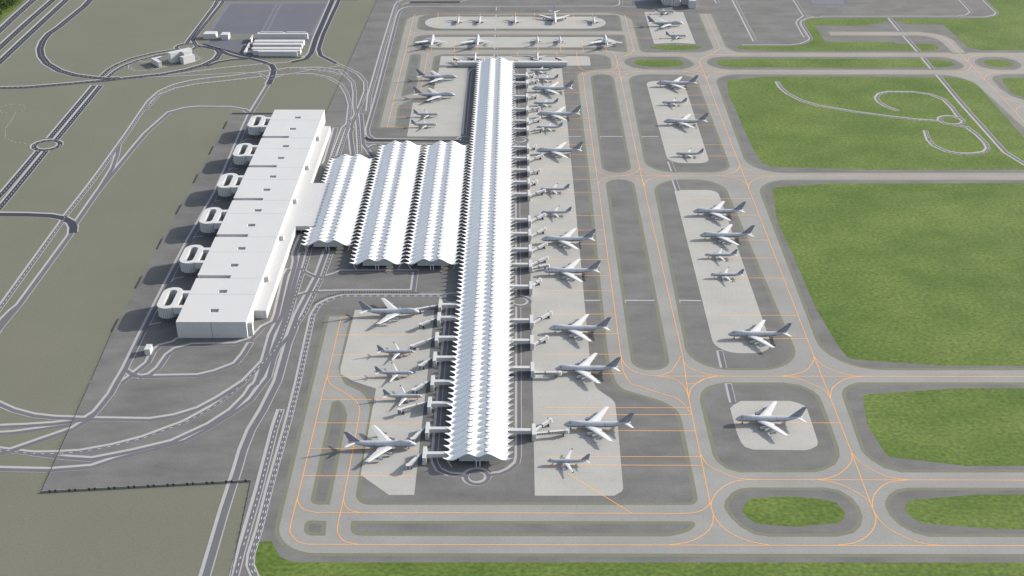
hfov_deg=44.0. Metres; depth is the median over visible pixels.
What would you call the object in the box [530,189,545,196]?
jet bridge
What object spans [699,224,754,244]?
jumbo jet
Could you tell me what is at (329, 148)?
road
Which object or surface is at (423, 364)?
jet bridge
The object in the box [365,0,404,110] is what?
road
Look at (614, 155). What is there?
infield
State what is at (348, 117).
road
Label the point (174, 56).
office building
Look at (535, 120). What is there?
jet bridge
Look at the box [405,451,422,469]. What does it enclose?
jet bridge
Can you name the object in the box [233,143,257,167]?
ramp drum
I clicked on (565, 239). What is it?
jumbo jet
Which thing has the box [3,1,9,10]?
broadleaf tree
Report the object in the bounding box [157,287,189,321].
ramp drum
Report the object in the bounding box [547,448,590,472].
narrow body jet
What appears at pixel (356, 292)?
fence
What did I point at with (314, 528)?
infield
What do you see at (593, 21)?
narrow body jet
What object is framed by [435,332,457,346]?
gate lounge
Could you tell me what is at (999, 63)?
grass field
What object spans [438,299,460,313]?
gate lounge
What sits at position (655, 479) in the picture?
infield
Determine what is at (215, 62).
road
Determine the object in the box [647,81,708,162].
parking stand
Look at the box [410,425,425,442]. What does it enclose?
jet bridge
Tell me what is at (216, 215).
ramp drum
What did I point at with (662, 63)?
grass field
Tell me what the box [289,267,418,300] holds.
road
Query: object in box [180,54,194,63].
office building
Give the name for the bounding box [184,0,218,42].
road
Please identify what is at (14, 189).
road
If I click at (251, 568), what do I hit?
road
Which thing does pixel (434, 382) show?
gate lounge
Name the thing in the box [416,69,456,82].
jumbo jet
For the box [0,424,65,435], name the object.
road
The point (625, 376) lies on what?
taxiway marking
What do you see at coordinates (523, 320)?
gate lounge
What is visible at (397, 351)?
narrow body jet
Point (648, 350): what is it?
infield
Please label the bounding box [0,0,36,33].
road
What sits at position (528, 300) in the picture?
road
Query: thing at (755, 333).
jumbo jet
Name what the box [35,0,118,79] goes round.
road
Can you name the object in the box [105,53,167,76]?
road
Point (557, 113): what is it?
jumbo jet
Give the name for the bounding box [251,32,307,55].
warehouse
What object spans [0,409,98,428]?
road
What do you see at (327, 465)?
infield
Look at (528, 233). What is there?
gate lounge
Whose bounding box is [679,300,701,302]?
road
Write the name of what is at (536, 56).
narrow body jet
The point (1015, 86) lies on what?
grass field
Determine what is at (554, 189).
narrow body jet
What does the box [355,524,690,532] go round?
infield
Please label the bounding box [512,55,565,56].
road
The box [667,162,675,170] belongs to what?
road
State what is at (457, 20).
narrow body jet
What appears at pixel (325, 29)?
road
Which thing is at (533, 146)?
jet bridge
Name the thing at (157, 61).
office building
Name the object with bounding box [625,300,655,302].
road
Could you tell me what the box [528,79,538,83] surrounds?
jet bridge
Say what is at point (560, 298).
parking stand
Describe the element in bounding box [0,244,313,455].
road
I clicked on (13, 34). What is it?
road
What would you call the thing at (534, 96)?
jet bridge
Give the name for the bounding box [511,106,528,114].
gate lounge
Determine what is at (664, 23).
jumbo jet
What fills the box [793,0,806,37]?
road
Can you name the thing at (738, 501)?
infield
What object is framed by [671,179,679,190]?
road
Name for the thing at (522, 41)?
parking stand
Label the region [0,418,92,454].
road
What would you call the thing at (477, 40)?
jumbo jet
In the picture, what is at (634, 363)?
taxiway shoulder
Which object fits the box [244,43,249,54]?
screen wall
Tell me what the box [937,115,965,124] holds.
road
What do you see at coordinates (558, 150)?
jumbo jet
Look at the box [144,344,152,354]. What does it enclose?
kiosk building
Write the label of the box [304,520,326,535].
taxiway shoulder
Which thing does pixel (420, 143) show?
road
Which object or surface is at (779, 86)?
road
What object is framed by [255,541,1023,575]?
grass field
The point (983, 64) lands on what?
infield
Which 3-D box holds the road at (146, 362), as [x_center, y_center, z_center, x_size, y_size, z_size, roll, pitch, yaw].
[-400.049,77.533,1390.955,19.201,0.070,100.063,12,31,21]
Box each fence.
[41,479,250,492]
[42,382,89,489]
[202,43,303,57]
[231,481,250,574]
[232,113,272,113]
[314,291,415,303]
[325,3,375,114]
[366,136,472,142]
[401,0,466,4]
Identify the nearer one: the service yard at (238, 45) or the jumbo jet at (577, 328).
the jumbo jet at (577, 328)
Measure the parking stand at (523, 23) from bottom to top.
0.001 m
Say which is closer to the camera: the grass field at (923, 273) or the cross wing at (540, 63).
the grass field at (923, 273)
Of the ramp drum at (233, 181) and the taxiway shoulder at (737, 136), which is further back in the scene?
the taxiway shoulder at (737, 136)
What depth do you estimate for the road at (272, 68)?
2270.26 m
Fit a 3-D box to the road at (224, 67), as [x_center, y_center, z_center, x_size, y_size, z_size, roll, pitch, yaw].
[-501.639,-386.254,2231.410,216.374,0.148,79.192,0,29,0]
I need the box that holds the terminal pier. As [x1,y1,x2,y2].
[443,57,514,466]
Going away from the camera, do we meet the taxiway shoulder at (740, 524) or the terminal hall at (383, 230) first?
the taxiway shoulder at (740, 524)
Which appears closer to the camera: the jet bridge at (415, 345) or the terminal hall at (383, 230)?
the jet bridge at (415, 345)
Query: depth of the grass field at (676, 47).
2334.94 m
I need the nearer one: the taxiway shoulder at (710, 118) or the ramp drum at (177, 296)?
the ramp drum at (177, 296)
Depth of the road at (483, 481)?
1204.80 m
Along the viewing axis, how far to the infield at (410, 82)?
2200.62 m
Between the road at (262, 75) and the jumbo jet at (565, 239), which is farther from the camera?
the road at (262, 75)
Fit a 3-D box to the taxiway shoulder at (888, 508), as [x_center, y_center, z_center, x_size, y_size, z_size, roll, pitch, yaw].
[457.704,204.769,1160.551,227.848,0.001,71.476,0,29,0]
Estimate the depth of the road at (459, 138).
1948.20 m
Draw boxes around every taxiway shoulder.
[274,12,1023,556]
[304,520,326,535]
[311,400,346,504]
[338,54,697,504]
[351,521,694,535]
[401,54,420,96]
[413,35,626,51]
[417,15,622,30]
[591,74,630,172]
[606,179,668,369]
[624,56,693,69]
[629,74,729,172]
[655,179,794,369]
[700,382,839,471]
[706,56,963,69]
[716,74,1023,172]
[724,487,862,536]
[760,180,1023,369]
[826,31,966,52]
[842,382,1023,471]
[885,488,1023,536]
[975,57,1021,69]
[992,74,1023,99]
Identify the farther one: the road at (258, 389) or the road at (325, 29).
the road at (325, 29)
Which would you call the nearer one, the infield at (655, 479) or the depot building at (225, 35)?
the infield at (655, 479)
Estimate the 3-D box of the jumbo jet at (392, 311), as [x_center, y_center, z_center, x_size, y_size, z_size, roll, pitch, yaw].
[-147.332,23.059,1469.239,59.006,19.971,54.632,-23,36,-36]
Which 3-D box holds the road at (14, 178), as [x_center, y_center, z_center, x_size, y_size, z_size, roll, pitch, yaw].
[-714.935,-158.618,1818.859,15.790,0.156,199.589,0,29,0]
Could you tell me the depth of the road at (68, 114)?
2044.76 m
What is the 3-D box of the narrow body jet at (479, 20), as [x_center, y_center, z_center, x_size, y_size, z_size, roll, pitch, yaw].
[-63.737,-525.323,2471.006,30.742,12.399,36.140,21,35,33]
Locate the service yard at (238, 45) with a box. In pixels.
[203,36,312,57]
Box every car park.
[208,2,327,35]
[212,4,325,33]
[631,0,649,4]
[808,0,848,4]
[811,0,844,3]
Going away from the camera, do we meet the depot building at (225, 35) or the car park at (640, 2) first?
the depot building at (225, 35)
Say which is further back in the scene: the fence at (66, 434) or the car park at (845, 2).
the car park at (845, 2)
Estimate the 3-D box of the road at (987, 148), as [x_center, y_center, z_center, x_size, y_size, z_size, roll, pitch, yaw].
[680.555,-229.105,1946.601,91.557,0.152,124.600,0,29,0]
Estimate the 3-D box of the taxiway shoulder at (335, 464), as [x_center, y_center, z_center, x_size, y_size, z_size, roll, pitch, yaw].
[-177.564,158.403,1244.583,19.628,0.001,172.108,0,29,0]
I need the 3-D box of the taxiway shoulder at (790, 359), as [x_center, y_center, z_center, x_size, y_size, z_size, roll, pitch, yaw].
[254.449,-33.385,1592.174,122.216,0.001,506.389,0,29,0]
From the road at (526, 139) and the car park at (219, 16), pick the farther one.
the car park at (219, 16)
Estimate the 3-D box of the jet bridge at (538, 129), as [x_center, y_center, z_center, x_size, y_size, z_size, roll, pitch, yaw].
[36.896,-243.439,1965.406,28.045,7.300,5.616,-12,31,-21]
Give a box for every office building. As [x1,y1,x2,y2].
[151,56,162,66]
[167,47,191,62]
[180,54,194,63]
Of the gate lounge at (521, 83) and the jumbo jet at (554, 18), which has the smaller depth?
the gate lounge at (521, 83)
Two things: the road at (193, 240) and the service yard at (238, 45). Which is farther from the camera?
the service yard at (238, 45)
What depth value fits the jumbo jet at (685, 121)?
1993.15 m
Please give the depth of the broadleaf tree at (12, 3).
2540.30 m
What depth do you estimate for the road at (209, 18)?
2475.05 m
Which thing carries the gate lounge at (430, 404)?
on the taxiway shoulder at (684, 443)
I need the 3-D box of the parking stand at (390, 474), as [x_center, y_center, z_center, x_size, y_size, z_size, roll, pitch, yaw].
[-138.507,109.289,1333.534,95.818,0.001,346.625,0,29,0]
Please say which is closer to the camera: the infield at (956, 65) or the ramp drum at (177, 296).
the ramp drum at (177, 296)
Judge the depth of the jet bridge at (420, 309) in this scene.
1476.74 m
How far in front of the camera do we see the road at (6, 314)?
1479.54 m
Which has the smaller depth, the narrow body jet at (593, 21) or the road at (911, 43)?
the road at (911, 43)
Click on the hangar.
(691, 3)
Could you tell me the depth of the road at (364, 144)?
1944.48 m
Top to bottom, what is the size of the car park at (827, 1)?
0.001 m
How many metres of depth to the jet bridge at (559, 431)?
1259.41 m
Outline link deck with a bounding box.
[296,183,329,231]
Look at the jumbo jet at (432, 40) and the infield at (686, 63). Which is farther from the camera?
the jumbo jet at (432, 40)
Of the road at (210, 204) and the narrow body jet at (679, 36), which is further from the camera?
the narrow body jet at (679, 36)
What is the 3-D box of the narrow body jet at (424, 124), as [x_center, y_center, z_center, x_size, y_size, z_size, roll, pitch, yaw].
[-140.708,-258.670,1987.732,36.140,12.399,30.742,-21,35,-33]
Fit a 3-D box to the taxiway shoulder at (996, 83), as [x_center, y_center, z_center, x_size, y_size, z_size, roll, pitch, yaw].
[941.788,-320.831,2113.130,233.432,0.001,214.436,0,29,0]
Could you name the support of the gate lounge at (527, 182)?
on the taxiway shoulder at (684, 443)
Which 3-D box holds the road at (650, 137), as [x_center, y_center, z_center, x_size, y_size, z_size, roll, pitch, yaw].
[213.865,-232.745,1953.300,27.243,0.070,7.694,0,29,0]
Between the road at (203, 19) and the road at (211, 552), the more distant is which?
the road at (203, 19)
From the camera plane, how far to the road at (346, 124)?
2064.46 m
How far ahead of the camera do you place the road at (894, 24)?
2458.04 m
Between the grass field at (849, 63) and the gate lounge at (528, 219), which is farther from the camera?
the grass field at (849, 63)
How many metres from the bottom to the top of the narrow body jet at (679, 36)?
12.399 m
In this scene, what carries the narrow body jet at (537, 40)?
on the parking stand at (522, 41)
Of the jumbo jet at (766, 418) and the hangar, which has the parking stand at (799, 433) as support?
the jumbo jet at (766, 418)
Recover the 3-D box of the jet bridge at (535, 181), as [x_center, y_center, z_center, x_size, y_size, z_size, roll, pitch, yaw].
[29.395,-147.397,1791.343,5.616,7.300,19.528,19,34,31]
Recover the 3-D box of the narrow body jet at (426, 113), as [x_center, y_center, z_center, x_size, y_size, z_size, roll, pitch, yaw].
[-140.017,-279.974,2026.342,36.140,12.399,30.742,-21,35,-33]
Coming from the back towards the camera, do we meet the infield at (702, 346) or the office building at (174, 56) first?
the office building at (174, 56)
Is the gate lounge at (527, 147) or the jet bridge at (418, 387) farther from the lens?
the gate lounge at (527, 147)
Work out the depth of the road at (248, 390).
1317.48 m
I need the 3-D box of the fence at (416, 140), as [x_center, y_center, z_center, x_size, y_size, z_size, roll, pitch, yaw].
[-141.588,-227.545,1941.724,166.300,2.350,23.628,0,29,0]
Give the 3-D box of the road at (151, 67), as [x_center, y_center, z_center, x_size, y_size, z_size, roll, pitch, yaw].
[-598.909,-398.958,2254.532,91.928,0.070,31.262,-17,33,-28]
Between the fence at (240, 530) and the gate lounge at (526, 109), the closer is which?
the fence at (240, 530)
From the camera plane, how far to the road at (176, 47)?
2344.81 m
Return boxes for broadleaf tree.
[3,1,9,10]
[8,0,14,7]
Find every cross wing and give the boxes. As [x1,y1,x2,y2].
[457,61,481,66]
[510,61,566,66]
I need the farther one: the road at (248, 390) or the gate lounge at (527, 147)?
the gate lounge at (527, 147)
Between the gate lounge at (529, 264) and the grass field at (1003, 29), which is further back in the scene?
the grass field at (1003, 29)
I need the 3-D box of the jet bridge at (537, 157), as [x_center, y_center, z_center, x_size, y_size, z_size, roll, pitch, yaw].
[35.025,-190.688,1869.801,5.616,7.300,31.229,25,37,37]
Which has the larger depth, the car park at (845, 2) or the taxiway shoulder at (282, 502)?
the car park at (845, 2)
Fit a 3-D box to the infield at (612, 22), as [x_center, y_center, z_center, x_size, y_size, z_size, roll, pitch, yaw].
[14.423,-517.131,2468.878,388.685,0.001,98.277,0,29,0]
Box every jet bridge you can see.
[397,400,427,413]
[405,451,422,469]
[410,336,434,349]
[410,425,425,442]
[411,378,430,393]
[415,304,437,313]
[418,356,432,368]
[419,317,436,328]
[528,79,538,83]
[528,94,537,98]
[528,117,540,124]
[529,106,539,111]
[529,127,543,132]
[529,144,536,151]
[529,168,540,174]
[530,153,542,160]
[530,179,537,185]
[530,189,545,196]
[531,213,545,222]
[531,227,546,239]
[531,263,549,269]
[532,242,547,252]
[532,255,548,266]
[533,277,541,288]
[533,310,552,326]
[534,335,548,348]
[534,370,561,377]
[536,417,552,431]
[536,428,569,436]
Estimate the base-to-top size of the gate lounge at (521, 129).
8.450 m
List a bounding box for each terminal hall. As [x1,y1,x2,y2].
[300,154,374,250]
[349,141,423,269]
[404,141,468,269]
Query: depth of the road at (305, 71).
2218.46 m
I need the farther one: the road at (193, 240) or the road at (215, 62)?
the road at (215, 62)
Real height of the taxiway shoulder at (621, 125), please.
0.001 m
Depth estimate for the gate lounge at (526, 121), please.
1993.63 m
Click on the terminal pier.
(479, 422)
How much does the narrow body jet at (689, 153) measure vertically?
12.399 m
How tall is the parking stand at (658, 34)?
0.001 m
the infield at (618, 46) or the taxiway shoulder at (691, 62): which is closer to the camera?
the taxiway shoulder at (691, 62)
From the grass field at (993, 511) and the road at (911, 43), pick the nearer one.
the grass field at (993, 511)
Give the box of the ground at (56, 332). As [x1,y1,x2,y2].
[0,0,376,575]
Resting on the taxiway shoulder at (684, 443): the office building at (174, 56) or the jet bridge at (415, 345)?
the jet bridge at (415, 345)
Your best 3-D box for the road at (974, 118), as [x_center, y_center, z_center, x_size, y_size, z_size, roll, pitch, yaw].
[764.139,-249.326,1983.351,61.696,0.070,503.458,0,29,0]
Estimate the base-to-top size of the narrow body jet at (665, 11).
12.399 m
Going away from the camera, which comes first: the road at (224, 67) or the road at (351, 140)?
the road at (351, 140)
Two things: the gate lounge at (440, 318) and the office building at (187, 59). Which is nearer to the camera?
the gate lounge at (440, 318)
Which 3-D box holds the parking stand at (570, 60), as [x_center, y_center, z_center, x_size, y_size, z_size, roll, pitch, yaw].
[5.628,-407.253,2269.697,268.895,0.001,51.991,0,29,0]
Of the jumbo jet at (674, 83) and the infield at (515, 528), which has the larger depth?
the jumbo jet at (674, 83)
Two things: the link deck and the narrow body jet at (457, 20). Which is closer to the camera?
the link deck
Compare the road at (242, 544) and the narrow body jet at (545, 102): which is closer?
the road at (242, 544)
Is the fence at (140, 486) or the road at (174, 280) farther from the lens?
the road at (174, 280)
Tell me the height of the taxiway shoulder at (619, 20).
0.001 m
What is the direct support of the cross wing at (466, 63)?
on the taxiway shoulder at (684, 443)
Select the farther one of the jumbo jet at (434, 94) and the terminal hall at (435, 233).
the jumbo jet at (434, 94)
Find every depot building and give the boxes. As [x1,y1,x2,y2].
[203,31,217,38]
[221,32,229,39]
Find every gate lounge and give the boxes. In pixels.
[422,446,448,464]
[425,422,450,439]
[427,397,452,413]
[430,375,454,391]
[433,352,455,366]
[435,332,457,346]
[437,312,459,326]
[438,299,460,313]
[507,423,535,440]
[509,260,531,272]
[509,281,532,294]
[509,315,532,328]
[509,335,533,349]
[509,362,533,377]
[510,190,530,200]
[510,215,530,226]
[510,229,530,240]
[510,244,531,256]
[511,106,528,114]
[511,154,529,164]
[511,166,529,176]
[511,178,529,188]
[512,93,527,101]
[512,117,528,126]
[512,126,528,134]
[512,144,529,153]
[513,72,527,79]
[513,80,527,87]
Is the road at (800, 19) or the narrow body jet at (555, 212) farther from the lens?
the road at (800, 19)
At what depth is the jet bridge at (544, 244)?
1615.38 m
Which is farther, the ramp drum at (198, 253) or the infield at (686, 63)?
the infield at (686, 63)
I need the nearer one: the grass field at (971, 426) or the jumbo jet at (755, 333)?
the grass field at (971, 426)
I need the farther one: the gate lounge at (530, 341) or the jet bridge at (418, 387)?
the gate lounge at (530, 341)
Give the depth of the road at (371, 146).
1926.97 m
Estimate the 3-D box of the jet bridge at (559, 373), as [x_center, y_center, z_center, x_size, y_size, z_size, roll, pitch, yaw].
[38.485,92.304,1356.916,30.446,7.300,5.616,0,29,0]
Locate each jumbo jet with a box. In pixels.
[343,425,415,461]
[358,298,418,323]
[412,86,454,100]
[415,34,447,44]
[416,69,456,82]
[461,34,493,44]
[532,80,573,94]
[536,141,582,157]
[537,105,580,120]
[540,10,568,22]
[541,228,595,248]
[543,259,600,281]
[549,314,610,341]
[555,353,620,383]
[564,406,634,441]
[590,35,622,45]
[647,16,682,28]
[656,75,698,89]
[663,113,708,128]
[693,201,745,220]
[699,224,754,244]
[728,320,791,347]
[736,401,806,435]
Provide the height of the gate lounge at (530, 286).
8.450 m
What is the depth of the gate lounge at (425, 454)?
1225.33 m
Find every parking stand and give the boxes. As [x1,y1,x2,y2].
[340,310,433,494]
[407,68,467,135]
[422,37,615,47]
[425,17,605,28]
[440,56,590,65]
[526,68,622,495]
[644,12,694,43]
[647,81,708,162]
[675,190,770,352]
[730,401,817,449]
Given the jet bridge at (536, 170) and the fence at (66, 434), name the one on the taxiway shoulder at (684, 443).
the jet bridge at (536, 170)
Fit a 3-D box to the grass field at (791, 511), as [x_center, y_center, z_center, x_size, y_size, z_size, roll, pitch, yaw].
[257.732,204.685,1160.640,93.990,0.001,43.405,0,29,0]
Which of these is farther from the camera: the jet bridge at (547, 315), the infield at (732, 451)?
the jet bridge at (547, 315)
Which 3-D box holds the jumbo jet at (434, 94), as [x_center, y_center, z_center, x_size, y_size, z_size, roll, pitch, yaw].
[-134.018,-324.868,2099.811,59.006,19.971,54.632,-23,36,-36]
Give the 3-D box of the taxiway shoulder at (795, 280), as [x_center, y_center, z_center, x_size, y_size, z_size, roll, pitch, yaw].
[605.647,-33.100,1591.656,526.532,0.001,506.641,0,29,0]
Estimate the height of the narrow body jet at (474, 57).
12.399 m
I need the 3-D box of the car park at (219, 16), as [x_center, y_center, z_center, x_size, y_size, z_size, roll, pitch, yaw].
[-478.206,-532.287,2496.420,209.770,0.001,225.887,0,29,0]
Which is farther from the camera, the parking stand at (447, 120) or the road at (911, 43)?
the road at (911, 43)
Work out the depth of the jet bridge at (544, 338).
1414.12 m
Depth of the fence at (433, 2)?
2588.00 m
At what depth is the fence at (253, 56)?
2285.07 m
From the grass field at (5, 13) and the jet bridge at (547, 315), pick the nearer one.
the jet bridge at (547, 315)
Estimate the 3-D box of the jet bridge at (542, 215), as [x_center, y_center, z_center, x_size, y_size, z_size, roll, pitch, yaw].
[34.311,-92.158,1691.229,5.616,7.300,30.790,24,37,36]
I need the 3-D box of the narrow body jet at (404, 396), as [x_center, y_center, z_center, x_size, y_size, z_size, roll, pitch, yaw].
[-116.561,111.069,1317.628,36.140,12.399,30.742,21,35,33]
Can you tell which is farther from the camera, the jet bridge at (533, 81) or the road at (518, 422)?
the jet bridge at (533, 81)
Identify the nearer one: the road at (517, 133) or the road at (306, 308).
the road at (306, 308)
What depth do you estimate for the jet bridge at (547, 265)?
1567.54 m
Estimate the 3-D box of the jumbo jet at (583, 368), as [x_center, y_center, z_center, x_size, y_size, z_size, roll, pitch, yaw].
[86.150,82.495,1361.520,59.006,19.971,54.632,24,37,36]
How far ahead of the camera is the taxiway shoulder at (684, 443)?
1311.26 m
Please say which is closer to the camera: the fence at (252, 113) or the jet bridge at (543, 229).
the jet bridge at (543, 229)
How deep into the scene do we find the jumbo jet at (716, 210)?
1704.64 m
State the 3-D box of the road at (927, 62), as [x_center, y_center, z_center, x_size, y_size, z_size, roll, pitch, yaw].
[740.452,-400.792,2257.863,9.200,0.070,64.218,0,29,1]
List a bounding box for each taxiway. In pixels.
[279,13,1023,553]
[829,32,964,52]
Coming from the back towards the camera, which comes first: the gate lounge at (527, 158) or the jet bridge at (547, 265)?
the gate lounge at (527, 158)
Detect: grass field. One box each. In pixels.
[0,0,23,20]
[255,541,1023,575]
[634,60,682,66]
[651,45,700,49]
[716,59,953,67]
[727,76,1023,169]
[737,0,1023,50]
[742,497,844,526]
[772,183,1023,365]
[863,388,1023,465]
[905,495,1023,528]
[984,60,1012,66]
[1002,78,1023,96]
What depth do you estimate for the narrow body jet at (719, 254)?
1596.93 m
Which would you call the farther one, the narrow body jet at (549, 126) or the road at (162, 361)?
the narrow body jet at (549, 126)
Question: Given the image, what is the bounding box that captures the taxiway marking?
[289,12,1023,545]
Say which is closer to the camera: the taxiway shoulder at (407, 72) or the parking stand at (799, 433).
the parking stand at (799, 433)
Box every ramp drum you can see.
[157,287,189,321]
[179,245,209,275]
[199,207,227,235]
[217,173,243,199]
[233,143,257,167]
[247,115,270,138]
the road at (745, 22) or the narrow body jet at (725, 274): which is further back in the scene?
the road at (745, 22)
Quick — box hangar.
[661,0,695,7]
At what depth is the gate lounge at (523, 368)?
1360.68 m
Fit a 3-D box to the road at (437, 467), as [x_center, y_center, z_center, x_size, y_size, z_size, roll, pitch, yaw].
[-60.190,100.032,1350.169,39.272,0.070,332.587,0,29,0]
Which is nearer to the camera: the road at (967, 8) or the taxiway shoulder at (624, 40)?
the taxiway shoulder at (624, 40)
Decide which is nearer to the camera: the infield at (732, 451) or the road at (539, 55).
the infield at (732, 451)
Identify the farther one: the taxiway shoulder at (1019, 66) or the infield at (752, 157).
the taxiway shoulder at (1019, 66)
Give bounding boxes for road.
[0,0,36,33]
[0,0,55,50]
[0,0,68,64]
[0,45,222,88]
[0,67,347,311]
[0,106,250,332]
[0,151,40,198]
[0,151,48,210]
[0,212,78,232]
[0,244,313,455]
[0,248,329,472]
[0,303,21,325]
[0,381,240,421]
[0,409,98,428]
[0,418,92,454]
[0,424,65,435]
[2,84,270,454]
[30,139,63,150]
[32,235,304,461]
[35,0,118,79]
[46,85,96,137]
[53,85,103,139]
[95,145,121,191]
[99,49,175,76]
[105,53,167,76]
[121,337,181,382]
[125,268,291,378]
[128,62,142,71]
[132,342,253,378]
[136,72,267,78]
[143,322,161,331]
[145,73,351,155]
[148,60,198,70]
[162,62,290,75]
[166,277,184,286]
[173,43,197,49]
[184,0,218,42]
[187,236,203,244]
[191,0,224,45]
[198,45,276,83]
[198,326,298,575]
[206,58,247,66]
[206,200,220,206]
[229,409,284,575]
[245,294,446,575]
[251,253,303,382]
[272,66,340,78]
[284,67,361,153]
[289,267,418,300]
[290,0,334,62]
[293,251,333,328]
[316,0,340,63]
[321,128,337,163]
[330,63,367,157]
[347,117,355,154]
[359,113,377,158]
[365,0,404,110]
[365,0,622,139]
[366,142,472,144]
[367,142,390,148]
[430,308,468,476]
[439,292,460,302]
[456,136,472,142]
[461,467,491,485]
[462,68,475,133]
[485,307,521,476]
[510,295,531,306]
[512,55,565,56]
[512,136,528,143]
[513,69,519,135]
[515,144,520,295]
[583,300,600,302]
[600,136,623,137]
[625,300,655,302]
[642,136,659,137]
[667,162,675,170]
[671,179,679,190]
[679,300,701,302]
[716,350,726,367]
[725,383,735,402]
[732,0,756,41]
[743,0,998,45]
[775,82,938,121]
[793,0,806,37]
[821,0,972,16]
[874,91,962,118]
[887,18,901,30]
[903,36,920,51]
[920,57,934,68]
[923,125,990,154]
[936,75,1023,164]
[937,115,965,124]
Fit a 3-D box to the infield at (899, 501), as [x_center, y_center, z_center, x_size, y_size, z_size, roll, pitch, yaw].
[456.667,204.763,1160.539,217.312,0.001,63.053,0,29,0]
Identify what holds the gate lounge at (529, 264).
on the taxiway shoulder at (684, 443)
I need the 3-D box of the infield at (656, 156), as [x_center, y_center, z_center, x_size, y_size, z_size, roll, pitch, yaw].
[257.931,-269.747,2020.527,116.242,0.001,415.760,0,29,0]
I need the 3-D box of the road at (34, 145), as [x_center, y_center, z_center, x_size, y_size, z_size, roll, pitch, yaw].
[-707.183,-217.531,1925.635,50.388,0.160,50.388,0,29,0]
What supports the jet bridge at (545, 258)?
on the taxiway shoulder at (684, 443)
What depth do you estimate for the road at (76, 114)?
2044.75 m
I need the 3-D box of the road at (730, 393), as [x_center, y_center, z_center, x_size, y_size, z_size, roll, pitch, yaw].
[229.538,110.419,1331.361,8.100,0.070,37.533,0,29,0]
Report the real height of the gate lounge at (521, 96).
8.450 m
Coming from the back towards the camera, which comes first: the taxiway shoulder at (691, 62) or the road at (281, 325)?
the taxiway shoulder at (691, 62)
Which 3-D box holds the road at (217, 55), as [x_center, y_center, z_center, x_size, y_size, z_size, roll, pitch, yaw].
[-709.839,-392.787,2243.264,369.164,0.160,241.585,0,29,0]
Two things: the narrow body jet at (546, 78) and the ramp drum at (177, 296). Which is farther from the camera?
the narrow body jet at (546, 78)
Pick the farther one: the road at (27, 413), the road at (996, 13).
the road at (996, 13)
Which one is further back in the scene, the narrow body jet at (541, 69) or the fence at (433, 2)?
the fence at (433, 2)
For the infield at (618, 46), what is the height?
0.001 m
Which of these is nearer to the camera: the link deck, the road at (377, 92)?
the link deck
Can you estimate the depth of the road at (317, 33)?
2408.36 m
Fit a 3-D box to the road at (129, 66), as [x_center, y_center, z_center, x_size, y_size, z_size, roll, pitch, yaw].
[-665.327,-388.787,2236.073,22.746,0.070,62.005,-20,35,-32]
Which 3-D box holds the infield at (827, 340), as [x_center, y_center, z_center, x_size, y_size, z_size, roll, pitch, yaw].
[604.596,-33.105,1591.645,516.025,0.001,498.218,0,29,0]
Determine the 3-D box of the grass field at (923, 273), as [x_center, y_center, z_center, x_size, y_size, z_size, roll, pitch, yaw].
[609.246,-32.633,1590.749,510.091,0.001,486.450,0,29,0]
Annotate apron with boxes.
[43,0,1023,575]
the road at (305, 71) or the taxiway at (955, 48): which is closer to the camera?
the road at (305, 71)
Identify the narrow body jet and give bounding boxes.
[374,362,412,382]
[376,342,414,360]
[382,385,422,405]
[410,119,436,128]
[413,109,438,118]
[449,13,467,23]
[466,52,484,60]
[470,16,488,24]
[527,52,543,58]
[528,36,547,42]
[530,66,552,73]
[533,98,558,106]
[535,74,558,82]
[536,122,562,131]
[540,183,569,194]
[541,206,571,217]
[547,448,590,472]
[550,36,569,42]
[588,13,599,23]
[655,8,674,14]
[662,98,686,106]
[666,31,686,38]
[676,148,703,158]
[705,247,737,261]
[710,267,744,281]
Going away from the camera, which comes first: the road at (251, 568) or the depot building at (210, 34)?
the road at (251, 568)
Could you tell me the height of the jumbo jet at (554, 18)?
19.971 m
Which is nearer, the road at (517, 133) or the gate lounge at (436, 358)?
the gate lounge at (436, 358)
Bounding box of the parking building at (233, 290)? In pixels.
[176,110,330,337]
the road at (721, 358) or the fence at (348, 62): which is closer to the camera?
the road at (721, 358)
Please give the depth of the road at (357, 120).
2072.44 m
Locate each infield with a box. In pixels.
[309,523,321,532]
[315,403,342,501]
[346,55,692,501]
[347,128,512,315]
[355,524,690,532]
[404,55,418,94]
[415,35,624,50]
[419,15,619,29]
[593,75,627,170]
[609,180,664,367]
[626,57,691,68]
[631,75,726,170]
[658,180,791,367]
[704,385,834,469]
[709,57,960,68]
[719,75,1023,171]
[729,490,857,533]
[763,181,1023,367]
[846,385,1023,469]
[890,490,1023,533]
[977,58,1018,68]
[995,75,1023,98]
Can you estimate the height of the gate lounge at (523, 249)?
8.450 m
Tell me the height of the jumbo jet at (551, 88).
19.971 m
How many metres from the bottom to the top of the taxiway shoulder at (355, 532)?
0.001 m
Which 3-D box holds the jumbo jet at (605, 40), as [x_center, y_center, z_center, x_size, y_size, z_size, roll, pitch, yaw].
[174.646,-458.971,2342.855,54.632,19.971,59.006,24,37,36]

